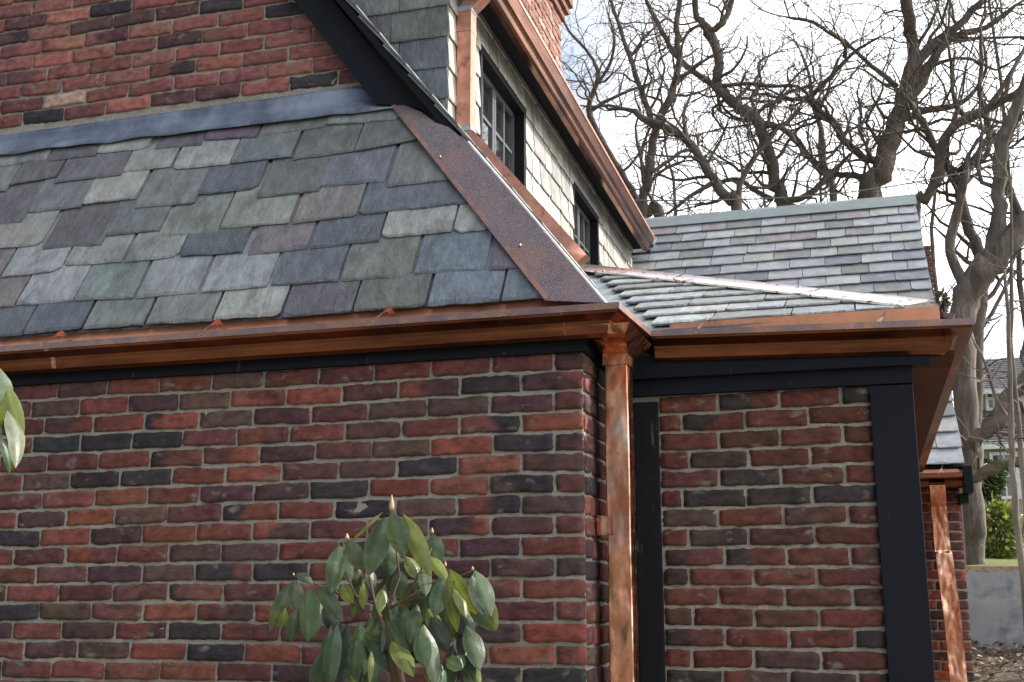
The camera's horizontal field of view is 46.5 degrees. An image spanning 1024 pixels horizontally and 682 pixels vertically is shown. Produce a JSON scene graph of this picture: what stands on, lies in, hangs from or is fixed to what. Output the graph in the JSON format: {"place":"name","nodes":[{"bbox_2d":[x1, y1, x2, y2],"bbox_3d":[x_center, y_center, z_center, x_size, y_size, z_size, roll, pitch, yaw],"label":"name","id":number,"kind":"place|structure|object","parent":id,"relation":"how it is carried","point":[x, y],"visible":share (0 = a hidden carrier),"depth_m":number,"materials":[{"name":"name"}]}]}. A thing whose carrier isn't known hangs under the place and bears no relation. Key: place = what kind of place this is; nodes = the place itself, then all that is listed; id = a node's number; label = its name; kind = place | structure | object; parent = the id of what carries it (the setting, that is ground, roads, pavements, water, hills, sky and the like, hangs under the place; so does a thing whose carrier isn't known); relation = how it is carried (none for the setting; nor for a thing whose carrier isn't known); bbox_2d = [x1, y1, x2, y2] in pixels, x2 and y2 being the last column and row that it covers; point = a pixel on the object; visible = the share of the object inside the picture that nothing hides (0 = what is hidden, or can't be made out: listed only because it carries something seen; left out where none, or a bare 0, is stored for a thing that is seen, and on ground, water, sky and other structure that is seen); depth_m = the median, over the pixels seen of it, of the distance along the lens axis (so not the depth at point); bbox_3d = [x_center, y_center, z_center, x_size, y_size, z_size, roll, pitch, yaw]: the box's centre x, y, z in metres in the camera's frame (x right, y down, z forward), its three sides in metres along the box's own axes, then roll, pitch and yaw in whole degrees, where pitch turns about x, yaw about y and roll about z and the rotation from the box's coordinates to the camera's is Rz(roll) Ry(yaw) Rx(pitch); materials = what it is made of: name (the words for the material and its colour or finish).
{"place":"outdoors","nodes":[
{"label":"outdoors","id":0,"kind":"place"},
{"bbox_2d":[0,0,974,681],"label":"brick house","id":1,"kind":"structure","parent":0,"point":[288,288],"depth_m":4.40,"materials":[{"name":"brick"}]},
{"bbox_2d":[478,44,525,186],"bbox_3d":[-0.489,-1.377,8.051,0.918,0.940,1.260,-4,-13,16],"label":"window","id":2,"kind":"structure","parent":1,"relation":"in","point":[502,115],"depth_m":8.13,"materials":[{"name":"glass"}]},
{"bbox_2d":[572,182,598,264],"bbox_3d":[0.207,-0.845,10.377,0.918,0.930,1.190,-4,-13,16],"label":"window","id":3,"kind":"structure","parent":1,"relation":"in","point":[586,221],"depth_m":10.54,"materials":[{"name":"glass"}]},
{"bbox_2d":[560,0,1023,405],"label":"sky","id":4,"kind":"structure","parent":0,"point":[581,11],"materials":[{"name":"white"}]},
{"bbox_2d":[967,535,1023,681],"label":"ground","id":5,"kind":"structure","parent":0,"point":[1000,565],"depth_m":13.07,"materials":[{"name":"soil"}]},
{"bbox_2d":[0,369,24,474],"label":"rhododendron","id":6,"kind":"object","parent":5,"relation":"on","point":[11,409],"visible":1,"depth_m":2.87,"materials":[{"name":"green plant"}]},
{"bbox_2d":[269,495,497,681],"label":"rhododendron","id":7,"kind":"object","parent":5,"relation":"on","point":[394,642],"visible":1,"depth_m":3.51,"materials":[{"name":"green plant"}]},
{"bbox_2d":[561,0,742,217],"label":"bare tree","id":8,"kind":"object","parent":5,"relation":"on","point":[596,128],"visible":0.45,"depth_m":26.01,"materials":[{"name":"brown plant"}]},
{"bbox_2d":[583,84,736,176],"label":"bare tree","id":9,"kind":"object","parent":5,"relation":"on","point":[629,129],"visible":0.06,"depth_m":44.28,"materials":[{"name":"brown plant"}]},
{"bbox_2d":[589,5,737,215],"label":"bare tree","id":10,"kind":"object","parent":5,"relation":"on","point":[666,135],"visible":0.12,"depth_m":42.42,"materials":[{"name":"brown plant"}]},
{"bbox_2d":[562,2,783,214],"bbox_3d":[5.074,-2.490,34.809,7.924,16.855,10.163,-4,-13,16],"label":"bare tree","id":11,"kind":"object","parent":5,"relation":"on","point":[666,152],"visible":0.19,"depth_m":35.97,"materials":[{"name":"brown plant"}]},
{"bbox_2d":[562,0,847,217],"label":"bare tree","id":12,"kind":"object","parent":5,"relation":"on","point":[677,77],"visible":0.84,"depth_m":21.53,"materials":[{"name":"brown plant"}]},
{"bbox_2d":[616,72,857,211],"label":"bare tree","id":13,"kind":"object","parent":5,"relation":"on","point":[727,186],"visible":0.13,"depth_m":40.02,"materials":[{"name":"brown plant"}]},
{"bbox_2d":[563,0,933,215],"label":"bare tree","id":14,"kind":"object","parent":5,"relation":"on","point":[672,130],"visible":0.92,"depth_m":19.93,"materials":[{"name":"brown plant"}]},
{"bbox_2d":[561,0,936,217],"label":"bare tree","id":15,"kind":"object","parent":5,"relation":"on","point":[776,184],"visible":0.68,"depth_m":22.02,"materials":[{"name":"brown plant"}]},
{"bbox_2d":[687,15,823,207],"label":"bare tree","id":16,"kind":"object","parent":5,"relation":"on","point":[747,141],"visible":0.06,"depth_m":41.53,"materials":[{"name":"brown plant"}]},
{"bbox_2d":[661,72,906,212],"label":"bare tree","id":17,"kind":"object","parent":5,"relation":"on","point":[761,166],"visible":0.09,"depth_m":41.77,"materials":[{"name":"brown plant"}]},
{"bbox_2d":[585,0,1023,213],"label":"bare tree","id":18,"kind":"object","parent":5,"relation":"on","point":[908,9],"visible":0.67,"depth_m":22.30,"materials":[{"name":"brown plant"}]},
{"bbox_2d":[686,0,929,201],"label":"bare tree","id":19,"kind":"object","parent":5,"relation":"on","point":[819,124],"visible":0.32,"depth_m":25.57,"materials":[{"name":"brown plant"}]},
{"bbox_2d":[718,0,940,224],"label":"bare tree","id":20,"kind":"object","parent":5,"relation":"on","point":[821,197],"visible":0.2,"depth_m":36.98,"materials":[{"name":"brown plant"}]},
{"bbox_2d":[792,0,1023,310],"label":"bare tree","id":21,"kind":"object","parent":5,"relation":"on","point":[933,186],"visible":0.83,"depth_m":17.83,"materials":[{"name":"brown plant"}]},
{"bbox_2d":[805,0,1023,488],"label":"bare tree","id":22,"kind":"object","parent":5,"relation":"on","point":[974,244],"visible":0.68,"depth_m":18.16,"materials":[{"name":"brown plant"}]},
{"bbox_2d":[859,0,1021,393],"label":"bare tree","id":23,"kind":"object","parent":5,"relation":"on","point":[931,240],"visible":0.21,"depth_m":33.99,"materials":[{"name":"brown plant"}]},
{"bbox_2d":[934,287,966,572],"bbox_3d":[5.343,1.498,14.393,0.270,4.440,0.258,-4,-13,16],"label":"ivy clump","id":24,"kind":"object","parent":5,"relation":"on","point":[944,303],"visible":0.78,"depth_m":14.76,"materials":[{"name":"green plant"}]},
{"bbox_2d":[882,0,1023,343],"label":"bare tree","id":25,"kind":"object","parent":5,"relation":"on","point":[1020,287],"visible":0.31,"depth_m":29.43,"materials":[{"name":"brown plant"}]},
{"bbox_2d":[900,0,1023,282],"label":"bare tree","id":26,"kind":"object","parent":5,"relation":"on","point":[1017,207],"visible":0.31,"depth_m":22.68,"materials":[{"name":"brown plant"}]},
{"bbox_2d":[917,5,1023,564],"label":"bare tree","id":27,"kind":"object","parent":5,"relation":"on","point":[975,281],"visible":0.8,"depth_m":15.93,"materials":[{"name":"grey plant"}]},
{"bbox_2d":[634,157,1023,200],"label":"overhead cable","id":28,"kind":"object","parent":27,"relation":"attached to","point":[830,193],"visible":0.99,"depth_m":14.59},
{"bbox_2d":[923,172,1023,365],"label":"bare tree","id":29,"kind":"object","parent":5,"relation":"on","point":[996,305],"visible":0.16,"depth_m":36.43,"materials":[{"name":"brown plant"}]},
{"bbox_2d":[941,116,1023,365],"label":"bare tree","id":30,"kind":"object","parent":5,"relation":"on","point":[1022,350],"visible":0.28,"depth_m":37.02,"materials":[{"name":"brown plant"}]},
{"bbox_2d":[943,141,1023,512],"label":"sapling","id":31,"kind":"object","parent":5,"relation":"on","point":[1017,405],"visible":0.9,"depth_m":13.00,"materials":[{"name":"brown plant"}]},
{"bbox_2d":[946,296,1023,430],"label":"sapling","id":32,"kind":"object","parent":5,"relation":"on","point":[1002,410],"visible":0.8,"depth_m":13.46,"materials":[{"name":"brown plant"}]},
{"bbox_2d":[956,218,1023,627],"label":"sapling","id":33,"kind":"object","parent":5,"relation":"on","point":[1012,438],"visible":0.91,"depth_m":12.34,"materials":[{"name":"brown plant"}]},
{"bbox_2d":[959,344,1023,537],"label":"mossy bough tree","id":34,"kind":"object","parent":5,"relation":"on","point":[988,428],"visible":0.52,"depth_m":14.08,"materials":[{"name":"green plant"}]},
{"bbox_2d":[966,571,1023,647],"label":"retaining wall","id":35,"kind":"structure","parent":5,"relation":"on","point":[994,599],"depth_m":13.77,"materials":[{"name":"concrete"}]},
{"bbox_2d":[982,456,1008,537],"bbox_3d":[8.915,3.043,22.272,0.794,1.807,0.762,-4,-13,16],"label":"evergreen bush","id":36,"kind":"object","parent":5,"relation":"on","point":[998,479],"visible":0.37,"depth_m":22.14,"materials":[{"name":"green plant"}]},
{"bbox_2d":[971,640,1023,681],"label":"leaf litter","id":37,"kind":"object","parent":5,"relation":"on","point":[1000,660],"visible":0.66,"depth_m":12.62,"materials":[{"name":"brown plant"}]},
{"bbox_2d":[982,357,1023,534],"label":"neighbour house","id":38,"kind":"structure","parent":5,"relation":"on","point":[991,451],"depth_m":34.23,"materials":[{"name":"stone"}]},
{"bbox_2d":[985,394,999,410],"bbox_3d":[14.329,1.712,35.454,0.462,0.743,0.100,-4,-13,16],"label":"window","id":39,"kind":"structure","parent":38,"relation":"in","point":[990,402],"depth_m":35.42,"materials":[{"name":"white paint"}]},
{"bbox_2d":[989,451,1021,499],"bbox_3d":[13.841,3.778,33.423,0.741,1.327,0.100,-4,-13,16],"label":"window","id":40,"kind":"structure","parent":38,"relation":"in","point":[995,456],"depth_m":33.33,"materials":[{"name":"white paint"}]},
{"bbox_2d":[984,490,1023,558],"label":"sunlit shrub","id":41,"kind":"object","parent":5,"relation":"on","point":[1002,545],"visible":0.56,"depth_m":17.30,"materials":[{"name":"green plant"}]}
]}

